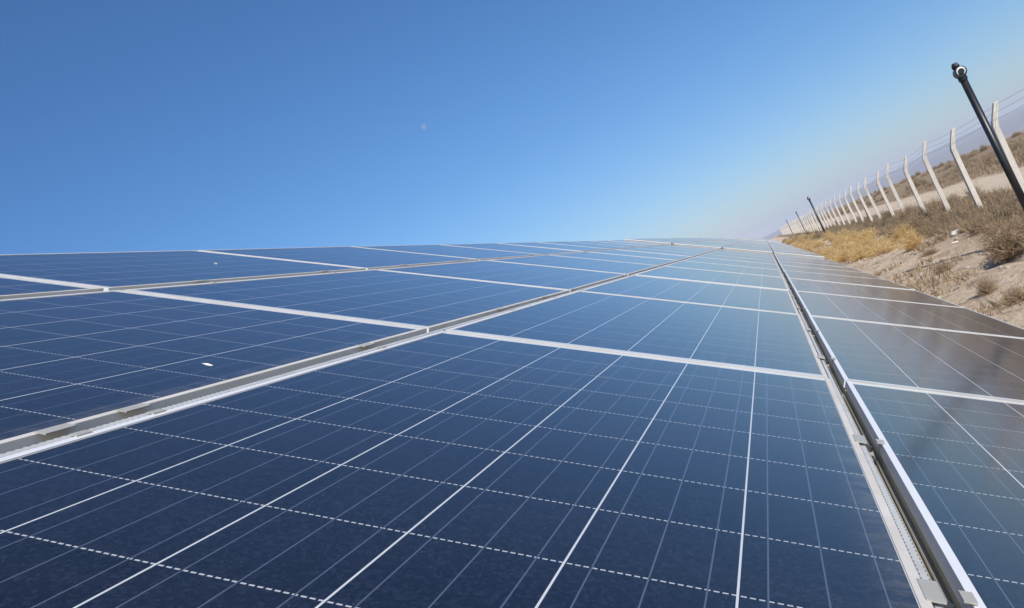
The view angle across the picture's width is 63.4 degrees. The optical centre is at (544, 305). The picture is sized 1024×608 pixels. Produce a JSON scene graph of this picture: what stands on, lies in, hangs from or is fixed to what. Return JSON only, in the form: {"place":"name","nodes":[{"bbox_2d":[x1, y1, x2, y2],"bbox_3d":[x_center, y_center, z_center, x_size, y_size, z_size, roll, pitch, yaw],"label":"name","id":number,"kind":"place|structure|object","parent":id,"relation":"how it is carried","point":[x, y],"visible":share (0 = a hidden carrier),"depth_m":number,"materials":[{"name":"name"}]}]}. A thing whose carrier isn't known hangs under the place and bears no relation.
{"place":"outdoors","nodes":[
{"label":"outdoors","id":0,"kind":"place"},
{"bbox_2d":[0,0,1023,254],"label":"sky","id":1,"kind":"structure","parent":0,"point":[126,125],"materials":[{"name":"blue"}]},
{"bbox_2d":[761,106,1023,239],"bbox_3d":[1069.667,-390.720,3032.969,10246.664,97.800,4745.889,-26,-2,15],"label":"hills","id":2,"kind":"structure","parent":0,"point":[963,142],"depth_m":3306.40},
{"bbox_2d":[770,127,1023,328],"bbox_3d":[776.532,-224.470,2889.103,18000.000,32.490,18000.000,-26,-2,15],"label":"ground","id":3,"kind":"structure","parent":0,"point":[963,293],"depth_m":15.07,"materials":[{"name":"soil"}]},
{"bbox_2d":[0,244,977,607],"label":"mounting frame","id":4,"kind":"object","parent":3,"relation":"on","point":[930,590],"visible":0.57,"depth_m":1.17,"materials":[{"name":"metal"}]},
{"bbox_2d":[0,275,103,299],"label":"solar panel","id":5,"kind":"object","parent":4,"relation":"on","point":[13,287],"visible":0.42,"depth_m":2.35,"materials":[{"name":"blue glass"}]},
{"bbox_2d":[0,250,365,290],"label":"solar panel","id":6,"kind":"object","parent":4,"relation":"on","point":[109,271],"visible":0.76,"depth_m":3.20,"materials":[{"name":"glass"},{"name":"aluminium"},{"name":"silicon"}]},
{"bbox_2d":[0,290,426,453],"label":"solar panel","id":7,"kind":"object","parent":4,"relation":"attached to","point":[84,361],"visible":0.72,"depth_m":1.61,"materials":[{"name":"glass"},{"name":"aluminium"},{"name":"silicon"}]},
{"bbox_2d":[198,246,478,269],"bbox_3d":[-1.123,-0.285,4.984,0.969,0.041,1.648,6,6,14],"label":"solar panel","id":8,"kind":"object","parent":4,"relation":"on","point":[362,257],"visible":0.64,"depth_m":4.79,"materials":[{"name":"glass"},{"name":"aluminium"},{"name":"silicon"}]},
{"bbox_2d":[125,269,569,332],"bbox_3d":[-0.562,-0.040,3.124,0.969,0.040,1.648,6,6,14],"label":"solar panel","id":9,"kind":"object","parent":4,"relation":"on","point":[430,303],"visible":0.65,"depth_m":2.82,"materials":[{"name":"glass"},{"name":"aluminium"},{"name":"silicon"}]},
{"bbox_2d":[353,245,541,259],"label":"solar panel","id":10,"kind":"object","parent":4,"relation":"on","point":[468,252],"visible":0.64,"depth_m":6.46,"materials":[{"name":"blue glass"}]},
{"bbox_2d":[0,331,933,607],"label":"solar panel","id":11,"kind":"object","parent":4,"relation":"on","point":[444,469],"visible":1,"depth_m":0.92,"materials":[{"name":"glass"},{"name":"aluminium"},{"name":"silicon"}]},
{"bbox_2d":[378,260,626,291],"bbox_3d":[-0.135,-0.173,4.731,0.969,0.040,1.648,6,6,14],"label":"solar panel","id":12,"kind":"object","parent":4,"relation":"on","point":[531,275],"visible":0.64,"depth_m":4.54,"materials":[{"name":"glass"},{"name":"aluminium"},{"name":"silicon"}]},
{"bbox_2d":[440,243,581,254],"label":"solar panel","id":13,"kind":"object","parent":4,"relation":"on","point":[523,249],"visible":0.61,"depth_m":8.10,"materials":[{"name":"blue glass"}]},
{"bbox_2d":[500,242,609,251],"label":"solar panel","id":14,"kind":"object","parent":4,"relation":"on","point":[561,246],"visible":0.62,"depth_m":9.70,"materials":[{"name":"blue glass"}]},
{"bbox_2d":[491,255,658,275],"bbox_3d":[0.293,-0.308,6.337,0.969,0.041,1.648,6,6,14],"label":"solar panel","id":15,"kind":"object","parent":4,"relation":"on","point":[628,268],"visible":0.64,"depth_m":6.20,"materials":[{"name":"glass"},{"name":"aluminium"},{"name":"silicon"}]},
{"bbox_2d":[540,241,630,249],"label":"solar panel","id":16,"kind":"object","parent":4,"relation":"on","point":[610,247],"visible":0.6,"depth_m":11.34,"materials":[{"name":"blue glass"}]},
{"bbox_2d":[568,241,646,247],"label":"solar panel","id":17,"kind":"object","parent":4,"relation":"on","point":[613,244],"visible":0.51,"depth_m":13.04,"materials":[{"name":"blue glass"}]},
{"bbox_2d":[553,252,677,266],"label":"solar panel","id":18,"kind":"object","parent":4,"relation":"on","point":[626,258],"visible":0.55,"depth_m":7.85,"materials":[{"name":"blue glass"}]},
{"bbox_2d":[595,241,658,246],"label":"solar panel","id":19,"kind":"object","parent":4,"relation":"on","point":[639,244],"visible":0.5,"depth_m":14.57,"materials":[{"name":"blue glass"}]},
{"bbox_2d":[445,291,827,377],"bbox_3d":[0.414,0.069,2.873,0.969,0.042,1.648,6,6,14],"label":"solar panel","id":20,"kind":"object","parent":4,"relation":"on","point":[741,337],"visible":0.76,"depth_m":2.55,"materials":[{"name":"glass"},{"name":"aluminium"},{"name":"silicon"}]},
{"bbox_2d":[608,240,668,245],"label":"solar panel","id":21,"kind":"object","parent":4,"relation":"on","point":[638,242],"visible":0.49,"depth_m":16.15,"materials":[{"name":"blue glass"}]},
{"bbox_2d":[589,249,691,260],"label":"solar panel","id":22,"kind":"object","parent":4,"relation":"on","point":[649,255],"visible":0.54,"depth_m":9.46,"materials":[{"name":"blue glass"}]},
{"bbox_2d":[616,248,701,256],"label":"solar panel","id":23,"kind":"object","parent":4,"relation":"on","point":[663,252],"visible":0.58,"depth_m":11.07,"materials":[{"name":"blue glass"}]},
{"bbox_2d":[638,246,708,254],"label":"solar panel","id":24,"kind":"object","parent":4,"relation":"on","point":[680,250],"visible":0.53,"depth_m":12.75,"materials":[{"name":"blue glass"}]},
{"bbox_2d":[651,246,713,252],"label":"solar panel","id":25,"kind":"object","parent":4,"relation":"on","point":[706,250],"visible":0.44,"depth_m":14.38,"materials":[{"name":"blue glass"}]},
{"bbox_2d":[580,275,798,313],"bbox_3d":[0.840,-0.063,4.480,0.969,0.040,1.648,6,6,14],"label":"solar panel","id":26,"kind":"object","parent":4,"relation":"on","point":[756,298],"visible":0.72,"depth_m":4.29,"materials":[{"name":"glass"},{"name":"aluminium"},{"name":"silicon"}]},
{"bbox_2d":[663,245,719,250],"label":"solar panel","id":27,"kind":"object","parent":4,"relation":"on","point":[692,247],"visible":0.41,"depth_m":15.95,"materials":[{"name":"blue glass"}]},
{"bbox_2d":[635,266,788,289],"bbox_3d":[1.270,-0.199,6.086,0.969,0.042,1.648,6,6,14],"label":"solar panel","id":28,"kind":"object","parent":4,"relation":"on","point":[739,279],"visible":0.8,"depth_m":5.90,"materials":[{"name":"glass"},{"name":"aluminium"},{"name":"silicon"}]},
{"bbox_2d":[666,261,782,276],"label":"solar panel","id":29,"kind":"object","parent":4,"relation":"on","point":[730,268],"visible":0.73,"depth_m":7.59,"materials":[{"name":"blue glass"}]},
{"bbox_2d":[684,257,778,269],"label":"solar panel","id":30,"kind":"object","parent":4,"relation":"on","point":[735,263],"visible":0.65,"depth_m":9.23,"materials":[{"name":"blue glass"}]},
{"bbox_2d":[697,254,776,263],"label":"solar panel","id":31,"kind":"object","parent":4,"relation":"on","point":[739,259],"visible":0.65,"depth_m":10.85,"materials":[{"name":"blue glass"}]},
{"bbox_2d":[708,252,774,260],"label":"solar panel","id":32,"kind":"object","parent":4,"relation":"on","point":[742,256],"visible":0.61,"depth_m":12.51,"materials":[{"name":"blue glass"}]},
{"bbox_2d":[715,251,773,257],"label":"solar panel","id":33,"kind":"object","parent":4,"relation":"on","point":[739,253],"visible":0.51,"depth_m":14.14,"materials":[{"name":"blue glass"}]},
{"bbox_2d":[718,249,772,254],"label":"solar panel","id":34,"kind":"object","parent":4,"relation":"on","point":[746,252],"visible":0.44,"depth_m":15.69,"materials":[{"name":"blue glass"}]},
{"bbox_2d":[774,254,831,260],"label":"solar panel","id":35,"kind":"object","parent":4,"relation":"attached to","point":[801,257],"visible":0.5,"depth_m":15.49,"materials":[{"name":"blue glass"}]},
{"bbox_2d":[775,256,839,263],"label":"solar panel","id":36,"kind":"object","parent":4,"relation":"attached to","point":[806,259],"visible":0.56,"depth_m":13.88,"materials":[{"name":"blue glass"}]},
{"bbox_2d":[777,258,850,267],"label":"solar panel","id":37,"kind":"object","parent":4,"relation":"attached to","point":[811,262],"visible":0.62,"depth_m":12.21,"materials":[{"name":"glass"}]},
{"bbox_2d":[778,261,864,272],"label":"solar panel","id":38,"kind":"object","parent":4,"relation":"attached to","point":[818,266],"visible":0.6,"depth_m":10.61,"materials":[{"name":"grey glass"}]},
{"bbox_2d":[780,265,881,278],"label":"solar panel","id":39,"kind":"object","parent":4,"relation":"attached to","point":[824,271],"visible":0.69,"depth_m":9.01,"materials":[{"name":"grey glass"}]},
{"bbox_2d":[783,270,914,289],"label":"solar panel","id":40,"kind":"object","parent":4,"relation":"attached to","point":[787,274],"visible":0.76,"depth_m":7.31,"materials":[{"name":"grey glass"}]},
{"bbox_2d":[788,278,963,307],"bbox_3d":[2.239,-0.090,5.837,0.969,0.040,1.648,6,6,14],"label":"solar panel","id":41,"kind":"object","parent":4,"relation":"attached to","point":[866,291],"visible":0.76,"depth_m":5.69,"materials":[{"name":"glass"},{"name":"aluminium"},{"name":"silicon"}]},
{"bbox_2d":[794,291,1023,337],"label":"solar panel","id":42,"kind":"object","parent":4,"relation":"attached to","point":[943,317],"visible":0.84,"depth_m":4.04,"materials":[{"name":"glass"},{"name":"aluminium"},{"name":"silicon"}]},
{"bbox_2d":[808,315,1023,401],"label":"solar panel","id":43,"kind":"object","parent":4,"relation":"attached to","point":[966,363],"visible":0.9,"depth_m":2.49,"materials":[{"name":"glass"},{"name":"aluminium"},{"name":"silicon"}]},
{"bbox_2d":[844,380,1023,607],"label":"solar panel","id":44,"kind":"object","parent":4,"relation":"attached to","point":[951,466],"visible":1,"depth_m":1.19,"materials":[{"name":"glass"},{"name":"aluminium"},{"name":"silicon"}]},
{"bbox_2d":[807,197,825,232],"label":"black pole","id":45,"kind":"object","parent":3,"relation":"on","point":[808,199],"visible":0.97,"depth_m":56.75,"materials":[{"name":"metal"}]},
{"bbox_2d":[809,238,826,247],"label":"yellow grass clump","id":46,"kind":"object","parent":3,"relation":"on","point":[815,245],"visible":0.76,"depth_m":44.31,"materials":[{"name":"plant"}]},
{"bbox_2d":[816,242,836,255],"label":"yellow grass clump","id":47,"kind":"object","parent":3,"relation":"on","point":[832,247],"visible":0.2,"depth_m":33.70,"materials":[{"name":"plant"}]},
{"bbox_2d":[819,245,835,257],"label":"yellow grass clump","id":48,"kind":"object","parent":3,"relation":"on","point":[827,251],"visible":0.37,"depth_m":29.40,"materials":[{"name":"plant"}]},
{"bbox_2d":[824,245,848,259],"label":"yellow grass clump","id":49,"kind":"object","parent":3,"relation":"on","point":[833,253],"visible":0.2,"depth_m":28.28,"materials":[{"name":"plant"}]},
{"bbox_2d":[827,244,856,261],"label":"yellow grass clump","id":50,"kind":"object","parent":3,"relation":"on","point":[833,259],"visible":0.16,"depth_m":26.46,"materials":[{"name":"plant"}]},
{"bbox_2d":[831,246,853,262],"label":"yellow grass clump","id":51,"kind":"object","parent":3,"relation":"on","point":[845,253],"visible":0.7,"depth_m":25.13,"materials":[{"name":"plant"}]},
{"bbox_2d":[832,232,852,247],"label":"yellow grass clump","id":52,"kind":"object","parent":3,"relation":"on","point":[837,241],"visible":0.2,"depth_m":32.48,"materials":[{"name":"plant"}]},
{"bbox_2d":[835,227,850,237],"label":"yellow grass clump","id":53,"kind":"object","parent":3,"relation":"on","point":[847,234],"visible":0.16,"depth_m":37.01,"materials":[{"name":"plant"}]},
{"bbox_2d":[836,238,855,251],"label":"yellow grass clump","id":54,"kind":"object","parent":3,"relation":"on","point":[844,245],"visible":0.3,"depth_m":28.68,"materials":[{"name":"plant"}]},
{"bbox_2d":[836,236,855,247],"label":"yellow grass clump","id":55,"kind":"object","parent":3,"relation":"on","point":[847,239],"visible":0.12,"depth_m":29.85,"materials":[{"name":"plant"}]},
{"bbox_2d":[844,229,860,245],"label":"yellow grass clump","id":56,"kind":"object","parent":3,"relation":"on","point":[854,235],"visible":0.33,"depth_m":31.07,"materials":[{"name":"plant"}]},
{"bbox_2d":[840,245,873,262],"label":"yellow grass clump","id":57,"kind":"object","parent":3,"relation":"on","point":[857,255],"visible":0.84,"depth_m":23.18,"materials":[{"name":"plant"}]},
{"bbox_2d":[852,227,878,244],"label":"yellow grass clump","id":58,"kind":"object","parent":3,"relation":"on","point":[867,233],"visible":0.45,"depth_m":29.83,"materials":[{"name":"plant"}]},
{"bbox_2d":[857,235,875,250],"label":"yellow grass clump","id":59,"kind":"object","parent":3,"relation":"on","point":[866,244],"visible":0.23,"depth_m":25.36,"materials":[{"name":"plant"}]},
{"bbox_2d":[860,220,872,228],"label":"dry bush","id":60,"kind":"object","parent":3,"relation":"on","point":[866,224],"visible":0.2,"depth_m":36.95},
{"bbox_2d":[858,234,875,248],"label":"yellow grass clump","id":61,"kind":"object","parent":3,"relation":"on","point":[869,238],"visible":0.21,"depth_m":26.89,"materials":[{"name":"plant"}]},
{"bbox_2d":[862,234,892,250],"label":"yellow grass clump","id":62,"kind":"object","parent":3,"relation":"on","point":[887,238],"visible":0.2,"depth_m":23.80,"materials":[{"name":"plant"}]},
{"bbox_2d":[857,233,903,261],"bbox_3d":[8.898,-1.566,21.996,1.508,0.493,1.305,-26,-3,32],"label":"yellow grass clump","id":63,"kind":"object","parent":3,"relation":"on","point":[872,254],"visible":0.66,"depth_m":21.87,"materials":[{"name":"plant"}]},
{"bbox_2d":[863,238,898,256],"bbox_3d":[9.171,-1.650,22.865,1.186,0.490,1.166,-27,-3,40],"label":"yellow grass clump","id":64,"kind":"object","parent":3,"relation":"on","point":[876,244],"visible":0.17,"depth_m":22.84,"materials":[{"name":"plant"}]},
{"bbox_2d":[878,210,898,222],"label":"dry bush","id":65,"kind":"object","parent":3,"relation":"on","point":[885,215],"visible":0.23,"depth_m":34.52,"materials":[{"name":"plant"}]},
{"bbox_2d":[883,228,910,246],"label":"yellow grass clump","id":66,"kind":"object","parent":3,"relation":"on","point":[895,237],"visible":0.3,"depth_m":22.89,"materials":[{"name":"plant"}]},
{"bbox_2d":[780,90,1023,234],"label":"concrete fence","id":67,"kind":"object","parent":3,"relation":"on","point":[997,131],"visible":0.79,"depth_m":27.37,"materials":[{"name":"white concrete"}]},
{"bbox_2d":[886,220,919,242],"bbox_3d":[9.873,-2.086,22.835,1.249,0.595,1.004,-24,-2,-25],"label":"yellow grass clump","id":68,"kind":"object","parent":3,"relation":"on","point":[896,230],"visible":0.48,"depth_m":22.73,"materials":[{"name":"plant"}]},
{"bbox_2d":[898,203,916,218],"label":"dry bush","id":69,"kind":"object","parent":3,"relation":"on","point":[907,212],"visible":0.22,"depth_m":29.67,"materials":[{"name":"plant"}]},
{"bbox_2d":[797,136,1023,315],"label":"dry grass","id":70,"kind":"structure","parent":3,"relation":"on","point":[947,228],"depth_m":19.29,"materials":[{"name":"plant"}]},
{"bbox_2d":[892,228,928,251],"bbox_3d":[8.518,-1.569,19.297,0.837,0.607,0.807,-25,-2,0],"label":"yellow grass clump","id":71,"kind":"object","parent":3,"relation":"on","point":[913,241],"visible":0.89,"depth_m":19.20,"materials":[{"name":"plant"}]},
{"bbox_2d":[900,208,923,223],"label":"dry bush","id":72,"kind":"object","parent":3,"relation":"on","point":[908,216],"visible":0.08,"depth_m":26.07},
{"bbox_2d":[902,210,928,233],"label":"dry bush","id":73,"kind":"object","parent":3,"relation":"on","point":[913,221],"visible":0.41,"depth_m":22.81,"materials":[{"name":"plant"}]},
{"bbox_2d":[911,203,932,221],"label":"dry bush","id":74,"kind":"object","parent":3,"relation":"on","point":[924,214],"visible":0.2,"depth_m":24.91,"materials":[{"name":"plant"}]},
{"bbox_2d":[915,219,934,237],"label":"dry bush","id":75,"kind":"object","parent":3,"relation":"on","point":[924,230],"visible":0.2,"depth_m":21.65,"materials":[{"name":"plant"}]},
{"bbox_2d":[916,245,941,258],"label":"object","id":76,"kind":"object","parent":3,"relation":"on","point":[929,252],"visible":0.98,"depth_m":16.70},
{"bbox_2d":[925,194,939,212],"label":"dry bush","id":77,"kind":"object","parent":3,"relation":"on","point":[934,205],"visible":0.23,"depth_m":27.33,"materials":[{"name":"plant"}]},
{"bbox_2d":[924,221,944,237],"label":"dry bush","id":78,"kind":"object","parent":3,"relation":"on","point":[933,232],"visible":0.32,"depth_m":20.83,"materials":[{"name":"plant"}]},
{"bbox_2d":[927,205,956,226],"bbox_3d":[10.053,-2.199,21.065,0.762,0.629,0.913,-24,-2,-19],"label":"dry bush","id":79,"kind":"object","parent":3,"relation":"on","point":[946,217],"visible":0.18,"depth_m":20.95,"materials":[{"name":"plant"}]},
{"bbox_2d":[932,260,955,276],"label":"dry bush","id":80,"kind":"object","parent":3,"relation":"on","point":[939,267],"visible":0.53,"depth_m":13.73,"materials":[{"name":"plant"}]},
{"bbox_2d":[946,192,961,201],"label":"dry bush","id":81,"kind":"object","parent":3,"relation":"on","point":[953,197],"visible":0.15,"depth_m":27.10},
{"bbox_2d":[961,181,986,199],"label":"dry bush","id":82,"kind":"object","parent":3,"relation":"on","point":[977,190],"visible":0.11,"depth_m":24.79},
{"bbox_2d":[957,200,994,219],"bbox_3d":[10.160,-2.244,19.735,1.119,0.550,1.017,-26,-3,31],"label":"dry bush","id":83,"kind":"object","parent":3,"relation":"on","point":[968,211],"visible":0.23,"depth_m":19.67,"materials":[{"name":"plant"}]},
{"bbox_2d":[966,214,986,237],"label":"dry bush","id":84,"kind":"object","parent":3,"relation":"on","point":[975,222],"visible":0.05,"depth_m":16.71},
{"bbox_2d":[978,186,989,202],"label":"dry bush","id":85,"kind":"object","parent":3,"relation":"on","point":[979,195],"visible":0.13,"depth_m":21.79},
{"bbox_2d":[970,271,1003,296],"bbox_3d":[5.162,-0.281,9.716,0.349,0.311,0.447,-26,-2,18],"label":"dry bush","id":86,"kind":"object","parent":3,"relation":"on","point":[985,289],"visible":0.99,"depth_m":9.67,"materials":[{"name":"plant"}]},
{"bbox_2d":[951,62,1023,210],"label":"black pole","id":87,"kind":"object","parent":3,"relation":"on","point":[959,73],"visible":1,"depth_m":12.80,"materials":[{"name":"metal"}]},
{"bbox_2d":[981,152,996,165],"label":"dry bush","id":88,"kind":"object","parent":3,"relation":"on","point":[985,162],"visible":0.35,"depth_m":46.36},
{"bbox_2d":[961,197,1022,237],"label":"dry bush","id":89,"kind":"object","parent":3,"relation":"on","point":[987,221],"visible":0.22,"depth_m":15.94,"materials":[{"name":"plant"}]},
{"bbox_2d":[986,156,998,168],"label":"dry bush","id":90,"kind":"object","parent":3,"relation":"on","point":[993,161],"visible":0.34,"depth_m":42.17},
{"bbox_2d":[971,212,1020,244],"bbox_3d":[8.312,-1.487,15.136,1.352,0.337,0.965,-23,-3,-37],"label":"dry bush","id":91,"kind":"object","parent":3,"relation":"on","point":[988,232],"visible":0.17,"depth_m":15.17,"materials":[{"name":"plant"}]},
{"bbox_2d":[968,211,1023,266],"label":"dry bush","id":92,"kind":"object","parent":3,"relation":"on","point":[1000,250],"visible":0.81,"depth_m":11.70,"materials":[{"name":"plant"}]},
{"bbox_2d":[982,185,1012,201],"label":"dry bush","id":93,"kind":"object","parent":3,"relation":"on","point":[996,192],"visible":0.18,"depth_m":21.70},
{"bbox_2d":[992,186,1011,203],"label":"dry bush","id":94,"kind":"object","parent":3,"relation":"on","point":[999,195],"visible":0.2,"depth_m":20.73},
{"bbox_2d":[988,283,1023,309],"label":"dry bush","id":95,"kind":"object","parent":3,"relation":"on","point":[1010,300],"visible":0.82,"depth_m":8.62,"materials":[{"name":"plant"}]},
{"bbox_2d":[994,206,1018,219],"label":"dry bush","id":96,"kind":"object","parent":3,"relation":"on","point":[1004,213],"visible":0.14,"depth_m":15.66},
{"bbox_2d":[1008,130,1023,138],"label":"dry bush","id":97,"kind":"object","parent":3,"relation":"on","point":[1013,135],"visible":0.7,"depth_m":76.82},
{"bbox_2d":[1009,216,1023,254],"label":"dry bush","id":98,"kind":"object","parent":3,"relation":"on","point":[1021,233],"visible":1,"depth_m":11.31,"materials":[{"name":"plant"}]},
{"bbox_2d":[793,167,1023,230],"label":"path","id":99,"kind":"structure","parent":0,"point":[947,191],"depth_m":37.46,"materials":[{"name":"soil"}]},
{"bbox_3d":[6.409,-0.741,27.496,4.178,2.652,21.684,6,6,14],"label":"mounting frame","id":100,"kind":"object","parent":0,"visible":0},
{"bbox_2d":[625,239,678,244],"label":"solar panel","id":101,"kind":"object","parent":100,"relation":"on","point":[654,241],"visible":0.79,"depth_m":17.42,"materials":[{"name":"blue glass"}]},
{"bbox_2d":[674,243,724,248],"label":"solar panel","id":102,"kind":"object","parent":100,"relation":"on","point":[702,245],"visible":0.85,"depth_m":17.15,"materials":[{"name":"blue glass"}]},
{"bbox_2d":[682,242,725,246],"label":"solar panel","id":103,"kind":"object","parent":100,"relation":"on","point":[704,244],"visible":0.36,"depth_m":19.51,"materials":[{"name":"blue glass"}]},
{"bbox_2d":[723,247,771,253],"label":"solar panel","id":104,"kind":"object","parent":100,"relation":"on","point":[748,250],"visible":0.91,"depth_m":16.90,"materials":[{"name":"blue glass"}]},
{"bbox_2d":[773,250,817,254],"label":"solar panel","id":105,"kind":"object","parent":100,"relation":"attached to","point":[795,252],"visible":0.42,"depth_m":19.08,"materials":[{"name":"glass"}]},
{"bbox_2d":[773,251,823,257],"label":"solar panel","id":106,"kind":"object","parent":100,"relation":"attached to","point":[797,254],"visible":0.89,"depth_m":16.66,"materials":[{"name":"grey glass"}]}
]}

